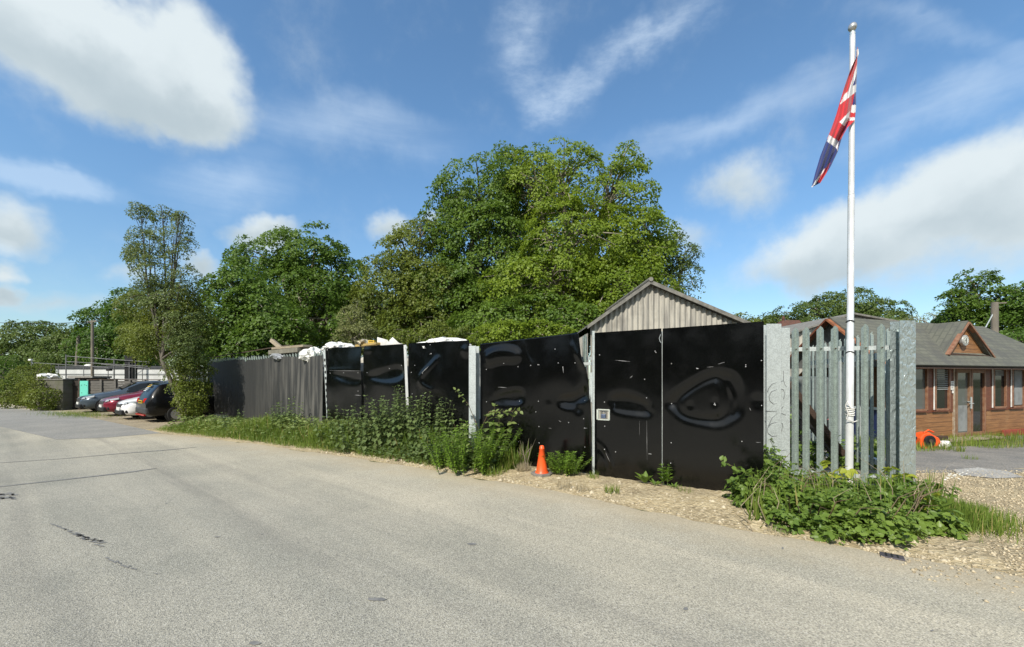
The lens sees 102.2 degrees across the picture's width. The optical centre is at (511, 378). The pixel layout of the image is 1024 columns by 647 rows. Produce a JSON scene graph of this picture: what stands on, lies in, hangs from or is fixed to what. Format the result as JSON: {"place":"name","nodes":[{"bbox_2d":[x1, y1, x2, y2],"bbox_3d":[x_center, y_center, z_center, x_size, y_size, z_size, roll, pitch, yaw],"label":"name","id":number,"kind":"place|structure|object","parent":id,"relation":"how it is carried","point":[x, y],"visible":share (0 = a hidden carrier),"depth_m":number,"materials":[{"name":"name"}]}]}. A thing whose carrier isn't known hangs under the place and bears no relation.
{"place":"outdoors","nodes":[
{"label":"outdoors","id":0,"kind":"place"},
{"bbox_2d":[0,408,158,438],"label":"side road","id":1,"kind":"structure","parent":0,"point":[51,426],"depth_m":14.10,"materials":[{"name":"asphalt"}]},
{"bbox_2d":[58,409,226,434],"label":"parking dirt","id":2,"kind":"structure","parent":0,"point":[137,422],"depth_m":16.17,"materials":[{"name":"soil"}]},
{"bbox_2d":[26,410,122,418],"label":"grass","id":3,"kind":"structure","parent":2,"relation":"on","point":[75,414],"depth_m":18.36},
{"bbox_2d":[67,376,111,408],"bbox_3d":[-23.382,0.760,22.900,1.350,1.780,1.100,0,0,0],"label":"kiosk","id":4,"kind":"object","parent":2,"relation":"on","point":[90,377],"visible":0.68,"depth_m":22.50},
{"bbox_2d":[87,320,96,375],"bbox_3d":[-26.918,-0.890,26.500,0.610,5.681,0.173,0,0,0],"label":"utility pole","id":5,"kind":"object","parent":2,"relation":"on","point":[92,345],"visible":0.68,"depth_m":26.45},
{"bbox_2d":[65,354,149,380],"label":"scaffold rails","id":6,"kind":"object","parent":2,"relation":"on","point":[130,368],"visible":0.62,"depth_m":24.59,"materials":[{"name":"grey metal"}]},
{"bbox_2d":[75,381,167,411],"bbox_3d":[-19.691,0.918,21.745,2.226,1.609,4.446,0,0,37],"label":"parked car","id":7,"kind":"object","parent":2,"relation":"on","point":[90,401],"visible":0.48,"depth_m":20.36,"materials":[{"name":"blue paint"}]},
{"bbox_2d":[87,379,161,393],"bbox_3d":[-20.823,0.864,22.177,3.906,1.632,0.125,0,0,0],"label":"slatted fence","id":8,"kind":"object","parent":2,"relation":"on","point":[101,385],"visible":0.27,"depth_m":22.19,"materials":[{"name":"wood"}]},
{"bbox_2d":[97,383,155,415],"bbox_3d":[-16.716,0.932,19.811,2.183,1.578,4.360,0,0,37],"label":"parked car","id":9,"kind":"object","parent":2,"relation":"on","point":[108,404],"visible":0.27,"depth_m":18.03,"materials":[{"name":"red paint"}]},
{"bbox_2d":[55,366,206,381],"bbox_3d":[-27.665,0.240,30.300,8.724,2.220,2.700,0,0,0],"label":"white container","id":10,"kind":"object","parent":2,"relation":"on","point":[151,372],"visible":0.21,"depth_m":29.00,"materials":[{"name":"paint"}]},
{"bbox_2d":[119,200,210,421],"bbox_3d":[-11.908,-2.087,14.149,3.314,8.115,1.543,0,0,17],"label":"birch tree","id":11,"kind":"object","parent":2,"relation":"on","point":[151,291],"visible":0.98,"depth_m":14.02,"materials":[{"name":"green plant"}]},
{"bbox_2d":[115,397,224,419],"bbox_3d":[-14.517,0.961,18.195,2.097,1.516,4.190,0,0,37],"label":"parked car","id":12,"kind":"object","parent":2,"relation":"on","point":[126,407],"visible":0.25,"depth_m":16.36,"materials":[{"name":"white paint"}]},
{"bbox_2d":[135,380,215,421],"bbox_3d":[-12.714,0.888,17.265,2.076,1.660,4.326,0,0,37],"label":"parked car","id":13,"kind":"object","parent":2,"relation":"on","point":[153,399],"visible":0.33,"depth_m":15.54,"materials":[{"name":"black paint"}]},
{"bbox_2d":[153,412,532,473],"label":"verge grass","id":14,"kind":"structure","parent":0,"point":[312,441],"depth_m":10.08,"materials":[{"name":"plant"}]},
{"bbox_2d":[3,379,824,520],"bbox_3d":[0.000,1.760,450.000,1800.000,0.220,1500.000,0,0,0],"label":"ground","id":15,"kind":"structure","parent":0,"point":[388,463],"depth_m":8.20,"materials":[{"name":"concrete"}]},
{"bbox_2d":[0,354,28,403],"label":"hedge shrub","id":16,"kind":"object","parent":15,"relation":"on","point":[5,363],"visible":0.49,"depth_m":26.99,"materials":[{"name":"green plant"}]},
{"bbox_2d":[0,363,62,410],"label":"hedge shrub","id":17,"kind":"object","parent":15,"relation":"on","point":[29,390],"visible":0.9,"depth_m":22.20,"materials":[{"name":"green plant"}]},
{"bbox_2d":[0,319,62,386],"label":"lime tree","id":18,"kind":"object","parent":15,"relation":"on","point":[21,346],"visible":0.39,"depth_m":44.40,"materials":[{"name":"green plant"}]},
{"bbox_2d":[23,323,98,373],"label":"lime tree","id":19,"kind":"object","parent":15,"relation":"on","point":[51,355],"visible":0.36,"depth_m":42.38,"materials":[{"name":"green plant"}]},
{"bbox_2d":[36,379,117,409],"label":"block wall","id":20,"kind":"structure","parent":15,"relation":"on","point":[65,387],"depth_m":21.40,"materials":[{"name":"concrete"}]},
{"bbox_2d":[72,379,81,409],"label":"yard gate","id":21,"kind":"structure","parent":20,"relation":"attached to","point":[76,389],"depth_m":21.87,"materials":[{"name":"metal"}]},
{"bbox_2d":[57,287,176,365],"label":"sycamore tree","id":22,"kind":"object","parent":15,"relation":"on","point":[105,336],"visible":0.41,"depth_m":31.55,"materials":[{"name":"green plant"}]},
{"bbox_2d":[110,279,220,420],"bbox_3d":[-12.509,-0.817,14.926,5.124,5.557,2.440,0,0,17],"label":"hawthorn tree","id":23,"kind":"object","parent":15,"relation":"on","point":[135,338],"visible":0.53,"depth_m":14.27,"materials":[{"name":"green plant"}]},
{"bbox_2d":[194,259,319,371],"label":"sycamore tree","id":24,"kind":"object","parent":15,"relation":"on","point":[249,331],"visible":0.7,"depth_m":19.39,"materials":[{"name":"green plant"}]},
{"bbox_2d":[205,220,381,346],"bbox_3d":[-12.672,-3.675,24.461,9.681,11.288,5.964,0,0,12],"label":"sycamore tree","id":25,"kind":"object","parent":15,"relation":"on","point":[293,274],"visible":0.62,"depth_m":23.57,"materials":[{"name":"green plant"}]},
{"bbox_2d":[202,290,407,360],"bbox_3d":[-15.474,-2.594,30.509,17.910,9.116,7.452,0,0,0],"label":"sycamore tree","id":26,"kind":"object","parent":15,"relation":"on","point":[319,346],"visible":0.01,"depth_m":28.94,"materials":[{"name":"green plant"}]},
{"bbox_2d":[330,297,381,352],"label":"willow bush","id":27,"kind":"object","parent":15,"relation":"on","point":[355,332],"visible":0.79,"depth_m":15.55,"materials":[{"name":"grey plant"}]},
{"bbox_2d":[323,354,480,430],"bbox_3d":[-4.304,0.441,13.229,11.205,2.418,3.279,0,0,37],"label":"rubble heap","id":28,"kind":"object","parent":15,"relation":"on","point":[362,403],"visible":0.05,"depth_m":10.94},
{"bbox_2d":[299,347,323,361],"bbox_3d":[-5.979,-0.710,12.496,0.748,0.504,0.818,0,0,0],"label":"white sack","id":29,"kind":"object","parent":28,"relation":"on","point":[305,354],"visible":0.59,"depth_m":12.16,"materials":[{"name":"plastic"}]},
{"bbox_2d":[320,342,353,350],"bbox_3d":[-4.990,-0.896,11.945,0.873,0.340,0.850,0,0,-43],"label":"white sack","id":30,"kind":"object","parent":28,"relation":"on","point":[330,345],"visible":0.45,"depth_m":11.73,"materials":[{"name":"plastic"}]},
{"bbox_2d":[418,337,471,347],"bbox_3d":[-1.561,-0.783,9.379,1.269,0.318,0.834,0,0,0],"label":"white sack","id":31,"kind":"object","parent":28,"relation":"on","point":[442,339],"visible":0.38,"depth_m":9.23,"materials":[{"name":"plastic"}]},
{"bbox_2d":[346,216,463,350],"bbox_3d":[-5.910,-3.765,23.216,7.166,11.458,5.351,0,0,0],"label":"maple tree","id":32,"kind":"object","parent":15,"relation":"on","point":[389,313],"visible":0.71,"depth_m":22.26,"materials":[{"name":"green plant"}]},
{"bbox_2d":[383,319,483,355],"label":"elder bush","id":33,"kind":"object","parent":15,"relation":"on","point":[410,335],"visible":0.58,"depth_m":14.76,"materials":[{"name":"green plant"}]},
{"bbox_2d":[398,140,561,353],"bbox_3d":[-1.687,-6.326,24.757,9.691,16.585,7.439,0,0,0],"label":"sycamore tree","id":34,"kind":"object","parent":15,"relation":"on","point":[454,208],"visible":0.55,"depth_m":23.07,"materials":[{"name":"green plant"}]},
{"bbox_2d":[376,184,623,356],"bbox_3d":[-0.111,-6.164,31.024,19.918,16.252,10.218,0,0,0],"label":"sycamore tree","id":35,"kind":"object","parent":15,"relation":"on","point":[543,245],"depth_m":28.77,"materials":[{"name":"green plant"}]},
{"bbox_2d":[466,317,575,348],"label":"elder bush","id":36,"kind":"object","parent":15,"relation":"on","point":[530,328],"visible":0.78,"depth_m":12.31,"materials":[{"name":"green plant"}]},
{"bbox_2d":[444,286,603,352],"bbox_3d":[0.747,-1.310,20.247,8.415,6.540,3.956,0,0,0],"label":"bush","id":37,"kind":"object","parent":15,"relation":"on","point":[470,316],"visible":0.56,"depth_m":19.49,"materials":[{"name":"green plant"}]},
{"bbox_2d":[476,135,685,339],"bbox_3d":[3.711,-5.736,22.578,11.137,15.401,7.838,0,0,0],"label":"sycamore tree","id":38,"kind":"object","parent":15,"relation":"on","point":[622,265],"visible":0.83,"depth_m":21.63,"materials":[{"name":"green plant"}]},
{"bbox_2d":[579,277,749,420],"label":"corrugated shed","id":39,"kind":"structure","parent":15,"relation":"on","point":[649,303],"depth_m":14.00,"materials":[{"name":"metal"}]},
{"bbox_2d":[641,230,705,299],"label":"willow tree","id":40,"kind":"object","parent":15,"relation":"on","point":[684,263],"visible":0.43,"depth_m":23.41,"materials":[{"name":"green leaf"},{"name":"pale bark"},{"name":"grey bark"}]},
{"bbox_2d":[757,286,917,324],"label":"oak tree","id":41,"kind":"object","parent":15,"relation":"on","point":[836,305],"visible":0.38,"depth_m":46.52,"materials":[{"name":"green plant"}]},
{"bbox_2d":[928,268,1023,330],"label":"sycamore tree","id":42,"kind":"object","parent":15,"relation":"on","point":[962,307],"visible":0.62,"depth_m":22.61,"materials":[{"name":"green plant"}]},
{"bbox_2d":[984,281,1023,342],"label":"sycamore tree","id":43,"kind":"object","parent":15,"relation":"on","point":[1017,334],"visible":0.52,"depth_m":21.56,"materials":[{"name":"green plant"}]},
{"bbox_2d":[0,404,1023,646],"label":"road","id":44,"kind":"structure","parent":0,"point":[309,549],"depth_m":3.58,"materials":[{"name":"asphalt"}]},
{"bbox_2d":[0,492,933,644],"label":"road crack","id":45,"kind":"object","parent":44,"relation":"on","point":[252,642],"visible":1,"depth_m":4.16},
{"bbox_2d":[0,0,1023,378],"label":"sky","id":46,"kind":"structure","parent":0,"point":[250,117],"materials":[{"name":"blue"}]},
{"bbox_2d":[145,427,1011,573],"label":"verge","id":47,"kind":"structure","parent":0,"point":[647,491],"depth_m":5.39,"materials":[{"name":"gravel"}]},
{"bbox_2d":[207,344,325,425],"bbox_3d":[-9.106,0.271,14.599,9.448,2.712,0.179,0,0,37],"label":"sheeted fence","id":48,"kind":"object","parent":47,"relation":"on","point":[251,387],"visible":0.83,"depth_m":13.83,"materials":[{"name":"metal"}]},
{"bbox_2d":[268,347,308,354],"bbox_3d":[-7.198,-0.871,13.402,1.954,0.155,0.501,0,0,36],"label":"scrap plank","id":49,"kind":"object","parent":48,"relation":"on","point":[297,350],"visible":0.66,"depth_m":13.07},
{"bbox_2d":[269,397,303,431],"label":"nettle clump","id":50,"kind":"object","parent":47,"relation":"on","point":[283,415],"visible":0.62,"depth_m":11.52,"materials":[{"name":"green plant"}]},
{"bbox_2d":[161,413,500,463],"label":"verge weeds","id":51,"kind":"object","parent":47,"relation":"on","point":[210,418],"visible":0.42,"depth_m":11.17,"materials":[{"name":"green plant"}]},
{"bbox_2d":[325,347,361,423],"bbox_3d":[-4.559,0.369,11.151,1.790,2.461,0.040,0,0,37],"label":"black panel","id":52,"kind":"object","parent":47,"relation":"on","point":[343,379],"visible":0.82,"depth_m":11.14,"materials":[{"name":"metal"}]},
{"bbox_2d":[313,406,381,443],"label":"nettle clump","id":53,"kind":"object","parent":47,"relation":"on","point":[347,426],"visible":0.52,"depth_m":9.68,"materials":[{"name":"green plant"}]},
{"bbox_2d":[331,413,394,453],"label":"nettle clump","id":54,"kind":"object","parent":47,"relation":"on","point":[363,448],"visible":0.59,"depth_m":8.87,"materials":[{"name":"green plant"}]},
{"bbox_2d":[351,394,416,449],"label":"nettle clump","id":55,"kind":"object","parent":47,"relation":"on","point":[375,424],"visible":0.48,"depth_m":9.03,"materials":[{"name":"green plant"}]},
{"bbox_2d":[363,344,405,430],"bbox_3d":[-3.143,0.392,10.088,1.687,2.415,0.052,0,0,37],"label":"black panel","id":56,"kind":"object","parent":47,"relation":"on","point":[383,370],"visible":0.65,"depth_m":10.09,"materials":[{"name":"metal"}]},
{"bbox_2d":[363,385,425,450],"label":"nettle clump","id":57,"kind":"object","parent":47,"relation":"on","point":[399,430],"visible":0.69,"depth_m":8.72,"materials":[{"name":"green plant"}]},
{"bbox_2d":[294,433,512,472],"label":"verge weeds","id":58,"kind":"object","parent":47,"relation":"on","point":[494,460],"visible":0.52,"depth_m":8.05,"materials":[{"name":"green plant"}]},
{"bbox_2d":[404,345,409,432],"bbox_3d":[-2.408,0.465,9.500,0.160,2.472,0.061,0,0,0],"label":"fence strut","id":59,"kind":"object","parent":47,"relation":"on","point":[406,371],"visible":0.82,"depth_m":9.48,"materials":[{"name":"white paint"}]},
{"bbox_2d":[401,391,455,455],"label":"nettle clump","id":60,"kind":"object","parent":47,"relation":"on","point":[410,420],"visible":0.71,"depth_m":8.45,"materials":[{"name":"green plant"}]},
{"bbox_2d":[408,340,468,445],"bbox_3d":[-1.628,0.396,8.941,1.919,2.408,0.038,0,0,37],"label":"black panel","id":61,"kind":"object","parent":47,"relation":"on","point":[438,370],"visible":0.69,"depth_m":8.88,"materials":[{"name":"metal"}]},
{"bbox_2d":[414,422,466,462],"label":"nettle clump","id":62,"kind":"object","parent":47,"relation":"on","point":[424,448],"visible":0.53,"depth_m":7.92,"materials":[{"name":"green plant"}]},
{"bbox_2d":[417,420,521,475],"bbox_3d":[-0.714,1.207,7.300,1.809,0.891,1.454,0,0,-18],"label":"cleavers plant","id":63,"kind":"object","parent":47,"relation":"on","point":[452,461],"visible":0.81,"depth_m":7.12,"materials":[{"name":"green plant"}]},
{"bbox_2d":[469,346,478,447],"bbox_3d":[-0.753,0.555,8.210,0.155,2.390,0.152,0,0,23],"label":"steel post","id":64,"kind":"object","parent":47,"relation":"on","point":[474,378],"visible":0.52,"depth_m":8.15,"materials":[{"name":"metal"}]},
{"bbox_2d":[450,387,522,462],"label":"elder sapling","id":65,"kind":"object","parent":47,"relation":"on","point":[492,412],"visible":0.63,"depth_m":7.50,"materials":[{"name":"plant"}]},
{"bbox_2d":[513,439,535,471],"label":"dry weed","id":66,"kind":"object","parent":47,"relation":"on","point":[525,467],"visible":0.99,"depth_m":7.12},
{"bbox_2d":[480,332,591,473],"bbox_3d":[0.373,0.407,7.580,2.343,2.386,0.158,0,0,32],"label":"black panel","id":67,"kind":"object","parent":47,"relation":"on","point":[542,383],"visible":0.8,"depth_m":7.46,"materials":[{"name":"metal"}]},
{"bbox_2d":[531,445,552,476],"bbox_3d":[0.499,1.365,6.890,0.351,0.490,0.351,0,0,25],"label":"traffic cone","id":68,"kind":"object","parent":47,"relation":"on","point":[541,470],"visible":1,"depth_m":6.83,"materials":[{"name":"orange plastic"}]},
{"bbox_2d":[538,451,593,475],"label":"cleavers plant","id":69,"kind":"object","parent":47,"relation":"on","point":[569,466],"visible":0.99,"depth_m":6.85,"materials":[{"name":"green plant"}]},
{"bbox_2d":[589,331,594,474],"bbox_3d":[1.335,0.455,6.905,0.079,2.490,0.060,0,0,0],"label":"fence strut","id":70,"kind":"object","parent":47,"relation":"on","point":[592,385],"visible":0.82,"depth_m":6.88,"materials":[{"name":"metal"}]},
{"bbox_2d":[595,328,662,483],"bbox_3d":[1.865,0.432,6.672,1.089,2.405,0.105,0,0,31],"label":"gate leaf","id":71,"kind":"object","parent":47,"relation":"on","point":[629,397],"visible":0.98,"depth_m":6.63,"materials":[{"name":"black plastic sheet"},{"name":"galvanised steel"}]},
{"bbox_2d":[318,451,975,567],"bbox_3d":[0.541,1.619,7.288,10.110,0.120,2.404,0,0,34],"label":"chalk rubble","id":72,"kind":"object","parent":47,"relation":"on","point":[906,553],"visible":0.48,"depth_m":5.11,"materials":[{"name":"gravel"}]},
{"bbox_2d":[658,463,671,485],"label":"spurge weed","id":73,"kind":"object","parent":47,"relation":"on","point":[667,477],"visible":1,"depth_m":6.16,"materials":[{"name":"green plant"}]},
{"bbox_2d":[659,321,763,490],"bbox_3d":[2.882,0.426,6.057,1.379,2.417,0.108,0,0,31],"label":"gate leaf","id":74,"kind":"object","parent":47,"relation":"on","point":[713,390],"visible":0.96,"depth_m":6.00,"materials":[{"name":"metal"}]},
{"bbox_2d":[764,324,780,466],"bbox_3d":[3.926,0.465,6.280,0.246,2.570,0.174,0,0,0],"label":"steel post","id":75,"kind":"object","parent":47,"relation":"on","point":[772,380],"visible":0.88,"depth_m":6.20,"materials":[{"name":"metal"}]},
{"bbox_2d":[719,438,832,520],"bbox_3d":[3.488,1.284,5.508,1.220,0.860,2.165,0,0,29],"label":"bramble bush","id":76,"kind":"object","parent":47,"relation":"on","point":[738,491],"visible":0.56,"depth_m":5.07,"materials":[{"name":"green plant"}]},
{"bbox_2d":[781,328,789,474],"bbox_3d":[4.153,0.490,6.360,0.178,2.520,0.140,0,0,0],"label":"steel post","id":77,"kind":"object","parent":47,"relation":"on","point":[785,391],"visible":0.66,"depth_m":6.29,"materials":[{"name":"metal"}]},
{"bbox_2d":[781,483,865,511],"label":"dock plant","id":78,"kind":"object","parent":47,"relation":"on","point":[824,504],"visible":0.33,"depth_m":4.62,"materials":[{"name":"green plant"}]},
{"bbox_2d":[817,460,858,487],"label":"young maple","id":79,"kind":"object","parent":47,"relation":"on","point":[825,463],"visible":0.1,"depth_m":5.57,"materials":[{"name":"yellow plant"}]},
{"bbox_2d":[790,324,889,483],"bbox_3d":[4.908,0.452,6.191,1.357,2.514,0.075,0,0,19],"label":"palisade bay","id":80,"kind":"object","parent":47,"relation":"on","point":[881,347],"visible":0.71,"depth_m":6.21,"materials":[{"name":"metal"}]},
{"bbox_2d":[741,458,946,531],"bbox_3d":[3.769,1.322,4.769,2.654,0.661,0.783,0,0,-10],"label":"dead stalk","id":81,"kind":"object","parent":47,"relation":"on","point":[841,493],"visible":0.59,"depth_m":4.72,"materials":[{"name":"plant"}]},
{"bbox_2d":[738,463,955,523],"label":"weeds","id":82,"kind":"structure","parent":47,"relation":"on","point":[755,506],"depth_m":4.79,"materials":[{"name":"plant"}]},
{"bbox_2d":[753,462,945,550],"bbox_3d":[3.779,1.382,4.763,2.042,0.667,1.661,0,0,-40],"label":"bramble bush","id":83,"kind":"object","parent":47,"relation":"on","point":[832,522],"visible":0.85,"depth_m":4.33,"materials":[{"name":"green plant"}]},
{"bbox_2d":[844,22,858,482],"bbox_3d":[4.800,-1.695,5.851,0.236,6.692,0.137,0,0,0],"label":"flagpole","id":84,"kind":"object","parent":47,"relation":"on","point":[849,410],"visible":0.85,"depth_m":5.83,"materials":[{"name":"metal"}]},
{"bbox_2d":[812,47,857,186],"bbox_3d":[4.523,-3.648,5.771,0.740,2.003,0.151,0,0,-2],"label":"union flag","id":85,"kind":"object","parent":84,"relation":"hanging from","point":[844,117],"visible":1,"depth_m":5.76,"materials":[{"name":"red fabric"}]},
{"bbox_2d":[881,466,916,480],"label":"young maple","id":86,"kind":"object","parent":47,"relation":"on","point":[897,475],"visible":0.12,"depth_m":5.35,"materials":[{"name":"green plant"}]},
{"bbox_2d":[890,320,915,482],"bbox_3d":[5.601,0.465,5.920,0.250,2.570,0.142,0,0,-6],"label":"steel post","id":87,"kind":"object","parent":47,"relation":"on","point":[902,390],"visible":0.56,"depth_m":5.86,"materials":[{"name":"metal"}]},
{"bbox_2d":[859,468,971,540],"bbox_3d":[4.660,1.440,4.900,1.043,0.552,1.843,0,0,43],"label":"bramble bush","id":88,"kind":"object","parent":47,"relation":"on","point":[930,527],"visible":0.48,"depth_m":4.44,"materials":[{"name":"green plant"}]},
{"bbox_2d":[922,493,1023,544],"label":"corner grass","id":89,"kind":"structure","parent":47,"relation":"on","point":[975,517],"depth_m":4.52,"materials":[{"name":"plant"}]},
{"bbox_2d":[791,435,1023,472],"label":"yard","id":90,"kind":"structure","parent":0,"point":[1008,459],"depth_m":8.59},
{"bbox_2d":[790,376,828,450],"bbox_3d":[7.588,0.900,10.800,0.950,1.900,0.850,0,0,0],"label":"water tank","id":91,"kind":"object","parent":90,"relation":"on","point":[800,418],"visible":0.14,"depth_m":10.40,"materials":[{"name":"black plastic"}]},
{"bbox_2d":[790,381,844,455],"bbox_3d":[5.564,0.739,7.630,1.183,1.387,0.284,0,0,-5],"label":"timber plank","id":92,"kind":"object","parent":90,"relation":"on","point":[827,441],"visible":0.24,"depth_m":7.55,"materials":[{"name":"brown wood"}]},
{"bbox_2d":[790,407,885,469],"bbox_3d":[6.050,1.075,7.675,1.955,1.304,1.027,0,0,25],"label":"scrub bush","id":93,"kind":"object","parent":90,"relation":"on","point":[841,459],"visible":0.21,"depth_m":7.63,"materials":[{"name":"green plant"}]},
{"bbox_2d":[781,313,898,375],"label":"barn","id":94,"kind":"structure","parent":90,"relation":"on","point":[812,326],"depth_m":22.02,"materials":[{"name":"metal"}]},
{"bbox_2d":[810,328,889,475],"bbox_3d":[6.587,0.430,8.263,0.159,2.440,4.138,0,0,21],"label":"palisade leaf","id":95,"kind":"object","parent":90,"relation":"on","point":[841,395],"visible":0.38,"depth_m":7.49,"materials":[{"name":"metal"}]},
{"bbox_2d":[790,317,1023,439],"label":"timber hut","id":96,"kind":"object","parent":90,"relation":"on","point":[976,384],"visible":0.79,"depth_m":12.76,"materials":[{"name":"brown wood"}]},
{"bbox_2d":[854,409,885,439],"bbox_3d":[10.705,1.390,12.414,0.028,0.900,1.150,0,0,-18],"label":"blue door","id":97,"kind":"structure","parent":96,"relation":"in","point":[875,411],"depth_m":12.24,"materials":[{"name":"blue paint"}]},
{"bbox_2d":[916,368,927,412],"bbox_3d":[11.890,0.327,12.049,0.697,1.323,0.282,0,0,0],"label":"window","id":98,"kind":"structure","parent":96,"relation":"in","point":[921,373],"depth_m":12.13,"materials":[{"name":"grey glass"}]},
{"bbox_2d":[932,369,950,411],"bbox_3d":[12.838,0.327,12.355,0.793,1.323,0.312,0,0,0],"label":"window","id":99,"kind":"structure","parent":96,"relation":"in","point":[941,377],"depth_m":12.40,"materials":[{"name":"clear glass"}]},
{"bbox_2d":[955,369,970,436],"bbox_3d":[13.858,0.733,12.699,0.713,2.095,0.273,0,0,0],"label":"door","id":100,"kind":"structure","parent":96,"relation":"in","point":[962,376],"depth_m":12.73,"materials":[{"name":"white glass"}]},
{"bbox_2d":[968,369,985,435],"bbox_3d":[14.482,0.733,12.937,0.953,2.095,0.330,0,0,-13],"label":"door","id":101,"kind":"structure","parent":96,"relation":"in","point":[977,401],"depth_m":12.97,"materials":[{"name":"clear glass"}]},
{"bbox_2d":[985,302,1006,332],"bbox_3d":[20.122,-0.529,17.441,1.554,5.399,0.260,0,0,-10],"label":"chimney","id":102,"kind":"object","parent":96,"relation":"on","point":[994,316],"visible":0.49,"depth_m":17.43,"materials":[{"name":"concrete"}]},
{"bbox_2d":[990,369,1006,409],"bbox_3d":[15.610,0.327,13.249,0.810,1.323,0.318,0,0,0],"label":"window","id":103,"kind":"structure","parent":96,"relation":"in","point":[999,376],"depth_m":13.31,"materials":[{"name":"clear glass"}]},
{"bbox_2d":[1009,369,1023,408],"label":"window","id":104,"kind":"structure","parent":96,"relation":"in","point":[1017,376],"depth_m":13.62,"materials":[{"name":"white glass"}]},
{"bbox_2d":[854,430,1023,451],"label":"yard grass","id":105,"kind":"structure","parent":90,"relation":"on","point":[995,441],"depth_m":11.36,"materials":[{"name":"plant"}]},
{"bbox_2d":[854,439,1023,446],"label":"grass strip","id":106,"kind":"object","parent":90,"relation":"on","point":[975,442],"depth_m":11.80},
{"bbox_2d":[916,429,939,448],"bbox_3d":[10.896,1.599,10.943,0.762,0.520,0.335,0,0,0],"label":"garden machine","id":107,"kind":"object","parent":106,"relation":"on","point":[926,437],"visible":0.75,"depth_m":10.85,"materials":[{"name":"orange plastic"}]},
{"bbox_2d":[826,468,1023,610],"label":"gravel apron","id":108,"kind":"object","parent":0,"point":[986,539],"visible":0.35,"depth_m":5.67,"materials":[{"name":"gravel"}]},
{"bbox_2d":[953,467,1021,477],"bbox_3d":[8.206,1.638,7.138,1.175,0.001,0.700,0,0,-15],"label":"concrete patch","id":109,"kind":"object","parent":108,"relation":"on","point":[986,471],"visible":1,"depth_m":7.19,"materials":[{"name":"concrete"}]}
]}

